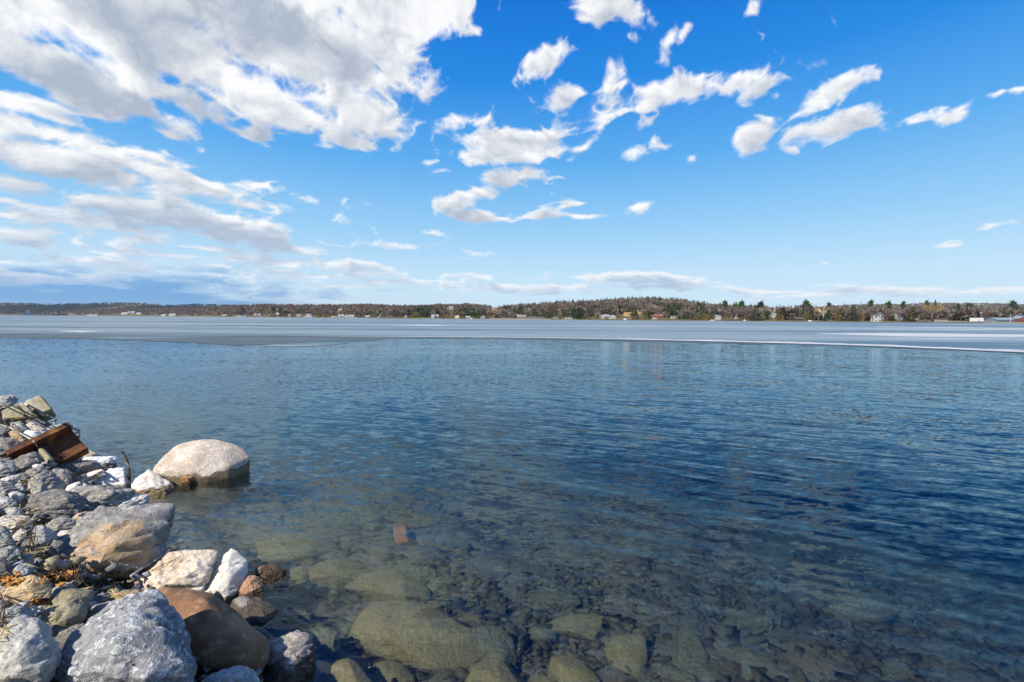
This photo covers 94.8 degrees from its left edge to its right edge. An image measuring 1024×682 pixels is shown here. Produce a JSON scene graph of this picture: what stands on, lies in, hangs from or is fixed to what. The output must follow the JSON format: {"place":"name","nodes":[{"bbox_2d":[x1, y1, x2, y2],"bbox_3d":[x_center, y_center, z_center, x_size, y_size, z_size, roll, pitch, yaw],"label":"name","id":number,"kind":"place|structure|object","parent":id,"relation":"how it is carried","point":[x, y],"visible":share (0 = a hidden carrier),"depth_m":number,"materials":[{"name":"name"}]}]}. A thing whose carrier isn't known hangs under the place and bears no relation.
{"place":"outdoors","nodes":[
{"label":"outdoors","id":0,"kind":"place"},
{"bbox_2d":[0,304,234,315],"bbox_3d":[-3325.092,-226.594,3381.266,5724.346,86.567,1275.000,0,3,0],"label":"distant hills","id":1,"kind":"structure","parent":0,"point":[36,310],"depth_m":3174.44,"materials":[{"name":"plant"}]},
{"bbox_2d":[0,302,233,314],"bbox_3d":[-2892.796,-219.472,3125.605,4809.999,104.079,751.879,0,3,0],"label":"woodland","id":2,"kind":"object","parent":1,"relation":"on","point":[26,306],"visible":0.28,"depth_m":3227.74,"materials":[{"name":"plant"}]},
{"bbox_2d":[0,338,1023,681],"bbox_3d":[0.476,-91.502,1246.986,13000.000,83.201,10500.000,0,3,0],"label":"water","id":3,"kind":"structure","parent":0,"point":[868,490],"depth_m":17.81,"materials":[{"name":"liquid"}]},
{"bbox_2d":[0,394,18,409],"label":"rock","id":4,"kind":"object","parent":3,"relation":"on","point":[9,398],"visible":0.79,"depth_m":11.27,"materials":[{"name":"grey stone"}]},
{"bbox_2d":[0,437,20,456],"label":"rock","id":5,"kind":"object","parent":3,"relation":"on","point":[6,444],"visible":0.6,"depth_m":6.87,"materials":[{"name":"stone"}]},
{"bbox_2d":[0,480,20,492],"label":"rock","id":6,"kind":"object","parent":3,"relation":"on","point":[8,487],"visible":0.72,"depth_m":5.05,"materials":[{"name":"grey stone"}]},
{"bbox_2d":[0,514,33,534],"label":"rock","id":7,"kind":"object","parent":3,"relation":"on","point":[6,520],"visible":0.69,"depth_m":4.13,"materials":[{"name":"beige stone"}]},
{"bbox_2d":[7,430,28,442],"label":"rock","id":8,"kind":"object","parent":3,"relation":"on","point":[16,434],"visible":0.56,"depth_m":7.70,"materials":[{"name":"beige stone"}]},
{"bbox_2d":[12,528,26,540],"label":"rock","id":9,"kind":"object","parent":3,"relation":"on","point":[17,535],"visible":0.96,"depth_m":3.96,"materials":[{"name":"beige stone"}]},
{"bbox_2d":[2,402,37,424],"bbox_3d":[-10.241,1.540,9.840,0.542,0.514,0.509,-2,4,-38],"label":"concrete block","id":10,"kind":"object","parent":3,"relation":"on","point":[14,413],"depth_m":9.68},
{"bbox_2d":[10,421,30,433],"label":"rock","id":11,"kind":"object","parent":3,"relation":"on","point":[20,426],"visible":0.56,"depth_m":8.59,"materials":[{"name":"grey stone"}]},
{"bbox_2d":[14,452,41,470],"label":"rock","id":12,"kind":"object","parent":3,"relation":"on","point":[25,461],"visible":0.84,"depth_m":6.41,"materials":[{"name":"grey stone"}]},
{"bbox_2d":[26,422,47,433],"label":"rock","id":13,"kind":"object","parent":3,"relation":"on","point":[33,426],"visible":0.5,"depth_m":9.08,"materials":[{"name":"beige stone"}]},
{"bbox_2d":[27,476,47,493],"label":"rock","id":14,"kind":"object","parent":3,"relation":"on","point":[36,488],"visible":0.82,"depth_m":5.49,"materials":[{"name":"grey stone"}]},
{"bbox_2d":[25,419,51,428],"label":"rock","id":15,"kind":"object","parent":3,"relation":"on","point":[43,423],"visible":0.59,"depth_m":9.72,"materials":[{"name":"stone"}]},
{"bbox_2d":[0,565,79,606],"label":"dead leaves","id":16,"kind":"object","parent":3,"relation":"on","point":[11,580],"visible":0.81,"depth_m":3.30,"materials":[{"name":"plant"}]},
{"bbox_2d":[25,396,55,420],"bbox_3d":[-10.224,1.477,10.233,0.609,0.587,0.412,1,3,10],"label":"concrete block","id":17,"kind":"object","parent":3,"relation":"on","point":[39,405],"depth_m":10.11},
{"bbox_2d":[25,466,65,489],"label":"rock","id":18,"kind":"object","parent":3,"relation":"on","point":[49,478],"visible":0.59,"depth_m":5.84,"materials":[{"name":"grey stone"}]},
{"bbox_2d":[5,422,88,470],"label":"steel beam","id":19,"kind":"structure","parent":3,"relation":"on","point":[62,444],"depth_m":7.11,"materials":[{"name":"metal"}]},
{"bbox_2d":[36,446,53,463],"bbox_3d":[-6.800,1.658,6.862,0.524,0.178,0.073,2,3,32],"label":"timber","id":20,"kind":"object","parent":19,"relation":"on","point":[42,451],"visible":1,"depth_m":6.83,"materials":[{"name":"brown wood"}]},
{"bbox_2d":[23,489,85,518],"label":"rock","id":21,"kind":"object","parent":3,"relation":"on","point":[52,503],"visible":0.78,"depth_m":5.00,"materials":[{"name":"stone"}]},
{"bbox_2d":[0,473,124,651],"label":"straw litter","id":22,"kind":"object","parent":3,"relation":"on","point":[37,552],"visible":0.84,"depth_m":3.83,"materials":[{"name":"plant"}]},
{"bbox_2d":[52,468,72,485],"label":"rock","id":23,"kind":"object","parent":3,"relation":"on","point":[64,475],"visible":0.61,"depth_m":6.28,"materials":[{"name":"grey stone"}]},
{"bbox_2d":[57,460,101,475],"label":"rock","id":24,"kind":"object","parent":3,"relation":"on","point":[77,467],"visible":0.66,"depth_m":7.11,"materials":[{"name":"stone"}]},
{"bbox_2d":[84,469,104,479],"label":"rock","id":25,"kind":"object","parent":3,"relation":"on","point":[90,474],"visible":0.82,"depth_m":7.04,"materials":[{"name":"white stone"}]},
{"bbox_2d":[82,456,117,470],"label":"rock","id":26,"kind":"object","parent":3,"relation":"on","point":[105,461],"visible":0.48,"depth_m":8.12,"materials":[{"name":"white stone"}]},
{"bbox_2d":[68,485,135,508],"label":"rock","id":27,"kind":"object","parent":3,"relation":"on","point":[95,496],"visible":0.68,"depth_m":5.95,"materials":[{"name":"grey stone"}]},
{"bbox_2d":[34,503,175,581],"bbox_3d":[-3.778,1.927,4.494,0.892,0.664,1.012,0,3,0],"label":"rock","id":28,"kind":"object","parent":3,"relation":"on","point":[130,539],"visible":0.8,"depth_m":4.30,"materials":[{"name":"stone"}]},
{"bbox_2d":[94,467,130,487],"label":"rock","id":29,"kind":"object","parent":3,"relation":"on","point":[117,476],"visible":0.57,"depth_m":7.21,"materials":[{"name":"white stone"}]},
{"bbox_2d":[53,589,196,681],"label":"rock","id":30,"kind":"object","parent":3,"relation":"on","point":[143,636],"visible":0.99,"depth_m":2.60,"materials":[{"name":"white stone"}]},
{"bbox_2d":[0,404,264,681],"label":"rubble","id":31,"kind":"object","parent":3,"relation":"on","point":[109,569],"visible":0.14,"depth_m":3.86,"materials":[{"name":"stone"}]},
{"bbox_2d":[0,558,12,573],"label":"rock","id":32,"kind":"object","parent":31,"relation":"on","point":[5,565],"visible":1,"depth_m":3.35,"materials":[{"name":"stone"}]},
{"bbox_2d":[0,530,15,547],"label":"rock","id":33,"kind":"object","parent":31,"relation":"on","point":[6,539],"visible":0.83,"depth_m":3.77,"materials":[{"name":"grey stone"}]},
{"bbox_2d":[0,458,16,478],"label":"rock","id":34,"kind":"object","parent":31,"relation":"on","point":[8,467],"visible":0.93,"depth_m":5.77,"materials":[{"name":"grey stone"}]},
{"bbox_2d":[0,496,16,508],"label":"rock","id":35,"kind":"object","parent":31,"relation":"on","point":[6,502],"visible":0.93,"depth_m":4.60,"materials":[{"name":"grey stone"}]},
{"bbox_2d":[0,545,20,563],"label":"rock","id":36,"kind":"object","parent":31,"relation":"on","point":[11,554],"visible":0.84,"depth_m":3.55,"materials":[{"name":"grey stone"}]},
{"bbox_2d":[4,507,22,514],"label":"rock","id":37,"kind":"object","parent":31,"relation":"on","point":[13,510],"visible":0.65,"depth_m":4.43,"materials":[{"name":"grey stone"}]},
{"bbox_2d":[0,600,38,626],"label":"rock","id":38,"kind":"object","parent":31,"relation":"on","point":[21,609],"visible":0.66,"depth_m":2.81,"materials":[{"name":"grey stone"}]},
{"bbox_2d":[12,563,32,577],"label":"rock","id":39,"kind":"object","parent":31,"relation":"on","point":[24,570],"visible":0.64,"depth_m":3.36,"materials":[{"name":"grey stone"}]},
{"bbox_2d":[0,574,51,603],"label":"rock","id":40,"kind":"object","parent":31,"relation":"on","point":[23,591],"visible":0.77,"depth_m":3.06,"materials":[{"name":"beige stone"}]},
{"bbox_2d":[0,615,61,681],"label":"rock","id":41,"kind":"object","parent":31,"relation":"on","point":[32,652],"visible":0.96,"depth_m":2.42,"materials":[{"name":"grey stone"}]},
{"bbox_2d":[29,525,57,546],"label":"rock","id":42,"kind":"object","parent":31,"relation":"on","point":[47,536],"visible":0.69,"depth_m":4.06,"materials":[{"name":"grey stone"}]},
{"bbox_2d":[47,517,76,530],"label":"rock","id":43,"kind":"object","parent":31,"relation":"on","point":[60,523],"visible":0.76,"depth_m":4.52,"materials":[{"name":"grey stone"}]},
{"bbox_2d":[51,582,75,597],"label":"rock","id":44,"kind":"object","parent":31,"relation":"on","point":[56,590],"visible":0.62,"depth_m":3.31,"materials":[{"name":"grey stone"}]},
{"bbox_2d":[47,423,80,438],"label":"rock","id":45,"kind":"object","parent":31,"relation":"on","point":[76,430],"visible":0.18,"depth_m":9.53,"materials":[{"name":"grey stone"}]},
{"bbox_2d":[40,588,92,627],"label":"rock","id":46,"kind":"object","parent":31,"relation":"on","point":[66,608],"visible":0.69,"depth_m":2.97,"materials":[{"name":"beige stone"}]},
{"bbox_2d":[54,623,84,649],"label":"rock","id":47,"kind":"object","parent":31,"relation":"on","point":[61,638],"visible":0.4,"depth_m":2.79,"materials":[{"name":"stone"}]},
{"bbox_2d":[46,550,93,588],"bbox_3d":[-3.344,1.725,3.549,0.392,0.315,0.103,0,3,0],"label":"dry weed","id":48,"kind":"object","parent":31,"relation":"on","point":[74,576],"visible":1,"depth_m":3.58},
{"bbox_2d":[89,601,110,616],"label":"rock","id":49,"kind":"object","parent":31,"relation":"on","point":[96,609],"visible":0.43,"depth_m":3.22,"materials":[{"name":"grey stone"}]},
{"bbox_2d":[113,590,142,599],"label":"rock","id":50,"kind":"object","parent":31,"relation":"on","point":[126,592],"visible":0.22,"depth_m":3.56,"materials":[{"name":"beige stone"}]},
{"bbox_2d":[114,494,149,506],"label":"rock","id":51,"kind":"object","parent":31,"relation":"on","point":[138,499],"visible":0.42,"depth_m":6.16,"materials":[{"name":"stone"}]},
{"bbox_2d":[132,549,217,590],"bbox_3d":[-3.071,2.183,4.368,0.542,0.395,0.534,0,3,0],"label":"rock","id":52,"kind":"object","parent":31,"relation":"on","point":[189,569],"visible":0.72,"depth_m":4.29,"materials":[{"name":"beige stone"}]},
{"bbox_2d":[155,587,268,680],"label":"rock","id":53,"kind":"object","parent":31,"relation":"on","point":[223,635],"visible":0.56,"depth_m":3.23,"materials":[{"name":"orange stone"}]},
{"bbox_2d":[201,665,259,681],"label":"rock","id":54,"kind":"object","parent":31,"relation":"on","point":[238,673],"visible":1,"depth_m":2.91,"materials":[{"name":"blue stone"}]},
{"bbox_2d":[239,575,265,598],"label":"rock","id":55,"kind":"object","parent":31,"relation":"on","point":[252,585],"visible":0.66,"depth_m":4.41,"materials":[{"name":"orange stone"}]},
{"bbox_2d":[131,470,174,502],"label":"rock","id":56,"kind":"object","parent":3,"relation":"on","point":[155,487],"visible":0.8,"depth_m":6.90,"materials":[{"name":"white stone"}]},
{"bbox_2d":[181,476,194,491],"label":"rock","id":57,"kind":"object","parent":3,"relation":"on","point":[188,483],"visible":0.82,"depth_m":7.26,"materials":[{"name":"orange stone"}]},
{"bbox_2d":[153,439,250,505],"bbox_3d":[-4.993,2.112,7.704,1.168,1.002,1.003,0,3,0],"label":"boulder","id":58,"kind":"object","parent":3,"relation":"on","point":[218,470],"visible":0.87,"depth_m":7.46,"materials":[{"name":"stone"}]},
{"bbox_2d":[204,548,247,603],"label":"rock","id":59,"kind":"object","parent":3,"relation":"on","point":[227,578],"visible":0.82,"depth_m":4.42,"materials":[{"name":"stone"}]},
{"bbox_2d":[230,596,277,633],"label":"rock","id":60,"kind":"object","parent":3,"relation":"on","point":[258,612],"visible":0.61,"depth_m":4.06,"materials":[{"name":"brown stone"}]},
{"bbox_2d":[260,542,285,556],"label":"sunken rock","id":61,"kind":"object","parent":3,"relation":"on","point":[273,550],"visible":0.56,"depth_m":6.01,"materials":[{"name":"stone"}]},
{"bbox_2d":[259,630,315,681],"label":"rock","id":62,"kind":"object","parent":3,"relation":"on","point":[291,656],"visible":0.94,"depth_m":3.43,"materials":[{"name":"grey stone"}]},
{"bbox_2d":[255,531,340,563],"bbox_3d":[-2.819,2.765,6.203,1.054,0.389,0.580,0,3,0],"label":"sunken rock","id":63,"kind":"object","parent":3,"relation":"on","point":[299,546],"visible":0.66,"depth_m":6.12,"materials":[{"name":"stone"}]},
{"bbox_2d":[290,566,310,591],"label":"sunken rock","id":64,"kind":"object","parent":3,"relation":"on","point":[300,574],"visible":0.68,"depth_m":5.36,"materials":[{"name":"stone"}]},
{"bbox_2d":[308,584,338,598],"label":"sunken rock","id":65,"kind":"object","parent":3,"relation":"on","point":[323,591],"visible":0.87,"depth_m":5.15,"materials":[{"name":"stone"}]},
{"bbox_2d":[310,628,340,658],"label":"sunken rock","id":66,"kind":"object","parent":3,"relation":"on","point":[327,642],"visible":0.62,"depth_m":3.98,"materials":[{"name":"grey stone"}]},
{"bbox_2d":[277,509,384,530],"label":"sunken rock","id":67,"kind":"object","parent":3,"relation":"on","point":[343,520],"visible":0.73,"depth_m":7.16,"materials":[{"name":"grey stone"}]},
{"bbox_2d":[307,559,371,587],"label":"sunken rock","id":68,"kind":"object","parent":3,"relation":"on","point":[339,573],"visible":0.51,"depth_m":5.47,"materials":[{"name":"stone"}]},
{"bbox_2d":[324,658,370,681],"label":"sunken rock","id":69,"kind":"object","parent":3,"relation":"on","point":[346,670],"visible":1,"depth_m":3.58,"materials":[{"name":"stone"}]},
{"bbox_2d":[364,521,382,531],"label":"sunken rock","id":70,"kind":"object","parent":3,"relation":"on","point":[374,526],"visible":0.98,"depth_m":7.17,"materials":[{"name":"grey stone"}]},
{"bbox_2d":[345,569,430,601],"bbox_3d":[-1.398,2.861,5.353,0.962,0.370,0.439,0,3,0],"label":"sunken rock","id":71,"kind":"object","parent":3,"relation":"on","point":[384,584],"visible":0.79,"depth_m":5.25,"materials":[{"name":"stone"}]},
{"bbox_2d":[370,660,414,681],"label":"sunken rock","id":72,"kind":"object","parent":3,"relation":"on","point":[386,671],"visible":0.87,"depth_m":3.85,"materials":[{"name":"stone"}]},
{"bbox_2d":[392,526,407,542],"bbox_3d":[-1.617,2.793,6.811,0.188,0.050,0.500,-1,3,-18],"label":"rusty plate","id":73,"kind":"object","parent":3,"relation":"on","point":[400,534],"visible":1,"depth_m":6.75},
{"bbox_2d":[395,558,435,583],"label":"sunken rock","id":74,"kind":"object","parent":3,"relation":"on","point":[420,570],"visible":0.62,"depth_m":5.76,"materials":[{"name":"grey stone"}]},
{"bbox_2d":[346,600,486,673],"bbox_3d":[-0.838,2.871,4.439,1.324,0.587,0.641,1,3,14],"label":"sunken rock","id":75,"kind":"object","parent":3,"relation":"on","point":[427,637],"visible":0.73,"depth_m":4.28,"materials":[{"name":"stone"}]},
{"bbox_2d":[427,577,449,595],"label":"sunken rock","id":76,"kind":"object","parent":3,"relation":"on","point":[440,585],"visible":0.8,"depth_m":5.47,"materials":[{"name":"grey stone"}]},
{"bbox_2d":[465,657,516,681],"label":"sunken rock","id":77,"kind":"object","parent":3,"relation":"on","point":[495,669],"visible":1,"depth_m":3.99,"materials":[{"name":"stone"}]},
{"bbox_2d":[470,625,516,670],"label":"sunken rock","id":78,"kind":"object","parent":3,"relation":"on","point":[495,641],"visible":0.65,"depth_m":4.38,"materials":[{"name":"grey stone"}]},
{"bbox_2d":[528,626,558,641],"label":"sunken rock","id":79,"kind":"object","parent":3,"relation":"on","point":[540,633],"visible":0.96,"depth_m":4.68,"materials":[{"name":"grey stone"}]},
{"bbox_2d":[526,591,580,612],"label":"sunken rock","id":80,"kind":"object","parent":3,"relation":"on","point":[567,603],"visible":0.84,"depth_m":5.33,"materials":[{"name":"grey stone"}]},
{"bbox_2d":[548,655,599,681],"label":"sunken rock","id":81,"kind":"object","parent":3,"relation":"on","point":[563,668],"visible":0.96,"depth_m":4.10,"materials":[{"name":"stone"}]},
{"bbox_2d":[546,614,603,639],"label":"sunken rock","id":82,"kind":"object","parent":3,"relation":"on","point":[584,627],"visible":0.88,"depth_m":4.84,"materials":[{"name":"stone"}]},
{"bbox_2d":[174,460,1023,681],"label":"lakebed slates","id":83,"kind":"object","parent":3,"relation":"on","point":[824,632],"visible":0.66,"depth_m":5.48,"materials":[{"name":"stone"}]},
{"bbox_2d":[277,608,314,624],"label":"sunken rock","id":84,"kind":"object","parent":83,"relation":"on","point":[292,617],"visible":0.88,"depth_m":4.37,"materials":[{"name":"grey stone"}]},
{"bbox_2d":[528,676,555,681],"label":"sunken rock","id":85,"kind":"object","parent":83,"relation":"on","point":[540,679],"visible":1,"depth_m":3.99,"materials":[{"name":"stone"}]},
{"bbox_2d":[650,662,699,681],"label":"sunken rock","id":86,"kind":"object","parent":83,"relation":"on","point":[669,673],"visible":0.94,"depth_m":4.21,"materials":[{"name":"grey stone"}]},
{"bbox_2d":[208,476,1023,680],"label":"pebbles","id":87,"kind":"object","parent":3,"relation":"on","point":[606,667],"visible":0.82,"depth_m":5.09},
{"bbox_2d":[604,634,647,677],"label":"sunken rock","id":88,"kind":"object","parent":3,"relation":"on","point":[622,650],"visible":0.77,"depth_m":4.42,"materials":[{"name":"stone"}]},
{"bbox_2d":[672,625,708,666],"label":"sunken rock","id":89,"kind":"object","parent":3,"relation":"on","point":[688,648],"visible":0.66,"depth_m":4.56,"materials":[{"name":"grey stone"}]},
{"bbox_2d":[722,610,774,633],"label":"sunken rock","id":90,"kind":"object","parent":3,"relation":"on","point":[753,622],"visible":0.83,"depth_m":5.21,"materials":[{"name":"grey stone"}]},
{"bbox_2d":[820,593,901,624],"bbox_3d":[4.226,3.342,5.714,0.849,0.368,0.408,2,3,27],"label":"sunken rock","id":91,"kind":"object","parent":3,"relation":"on","point":[857,608],"visible":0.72,"depth_m":5.66,"materials":[{"name":"grey stone"}]},
{"bbox_2d":[880,657,914,681],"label":"sunken rock","id":92,"kind":"object","parent":3,"relation":"on","point":[897,668],"visible":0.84,"depth_m":4.54,"materials":[{"name":"grey stone"}]},
{"bbox_2d":[887,568,983,598],"bbox_3d":[6.112,3.552,6.785,1.113,0.477,0.445,1,3,18],"label":"sunken rock","id":93,"kind":"object","parent":3,"relation":"on","point":[948,582],"visible":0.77,"depth_m":6.67,"materials":[{"name":"grey stone"}]},
{"bbox_2d":[0,0,1023,305],"bbox_3d":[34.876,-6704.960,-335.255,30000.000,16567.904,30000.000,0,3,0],"label":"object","id":94,"kind":"structure","parent":0,"point":[330,54],"depth_m":11750.11,"materials":[{"name":"white"}]},
{"bbox_2d":[0,323,1023,465],"bbox_3d":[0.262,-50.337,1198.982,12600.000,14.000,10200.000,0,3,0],"label":"water","id":95,"kind":"structure","parent":0,"point":[21,352],"depth_m":26.11,"materials":[{"name":"liquid"}]},
{"bbox_2d":[254,565,288,592],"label":"rock","id":96,"kind":"object","parent":95,"relation":"in","point":[275,578],"visible":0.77,"depth_m":4.70,"materials":[{"name":"orange stone"}]},
{"bbox_2d":[265,342,352,346],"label":"snow patch","id":97,"kind":"object","parent":95,"relation":"on","point":[306,344],"visible":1,"depth_m":43.40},
{"bbox_2d":[0,333,1018,352],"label":"thin ice","id":98,"kind":"structure","parent":95,"relation":"on","point":[246,340],"depth_m":53.59,"materials":[{"name":"ice"}]},
{"bbox_2d":[102,336,230,338],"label":"snow patch","id":99,"kind":"object","parent":98,"relation":"on","point":[131,337],"visible":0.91,"depth_m":56.02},
{"bbox_2d":[0,315,1023,352],"bbox_3d":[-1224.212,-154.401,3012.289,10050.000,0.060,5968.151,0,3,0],"label":"ice sheet","id":100,"kind":"object","parent":95,"relation":"on","point":[473,328],"visible":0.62,"depth_m":104.72,"materials":[{"name":"ice"}]},
{"bbox_2d":[364,336,1023,351],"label":"snow rim","id":101,"kind":"object","parent":100,"relation":"on","point":[1008,350],"visible":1,"depth_m":50.81,"materials":[{"name":"snow"}]},
{"bbox_2d":[819,333,1023,336],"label":"snow patch","id":102,"kind":"object","parent":100,"relation":"on","point":[948,335],"visible":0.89,"depth_m":79.15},
{"bbox_2d":[67,307,984,322],"bbox_3d":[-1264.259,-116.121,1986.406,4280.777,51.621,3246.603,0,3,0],"label":"shore terrain","id":103,"kind":"structure","parent":0,"point":[620,316],"depth_m":714.25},
{"bbox_2d":[70,303,412,316],"bbox_3d":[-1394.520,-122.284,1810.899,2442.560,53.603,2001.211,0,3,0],"label":"woodland","id":104,"kind":"object","parent":103,"relation":"on","point":[313,309],"visible":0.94,"depth_m":1462.78,"materials":[{"name":"plant"}]},
{"bbox_2d":[408,296,706,318],"bbox_3d":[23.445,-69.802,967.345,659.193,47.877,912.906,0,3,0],"label":"woodland","id":105,"kind":"object","parent":103,"relation":"on","point":[646,304],"visible":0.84,"depth_m":757.18,"materials":[{"name":"plant"}]},
{"bbox_2d":[705,301,1023,320],"bbox_3d":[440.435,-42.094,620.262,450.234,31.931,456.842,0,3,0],"label":"woodland","id":106,"kind":"object","parent":103,"relation":"on","point":[960,314],"visible":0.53,"depth_m":471.97,"materials":[{"name":"plant"}]},
{"bbox_2d":[983,318,1013,321],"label":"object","id":107,"kind":"structure","parent":103,"relation":"on","point":[997,320],"depth_m":400.54,"materials":[{"name":"white stone"}]},
{"bbox_2d":[849,305,1019,319],"bbox_3d":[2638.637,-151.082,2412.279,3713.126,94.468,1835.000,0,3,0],"label":"distant ridge","id":108,"kind":"structure","parent":0,"point":[991,307],"depth_m":2462.17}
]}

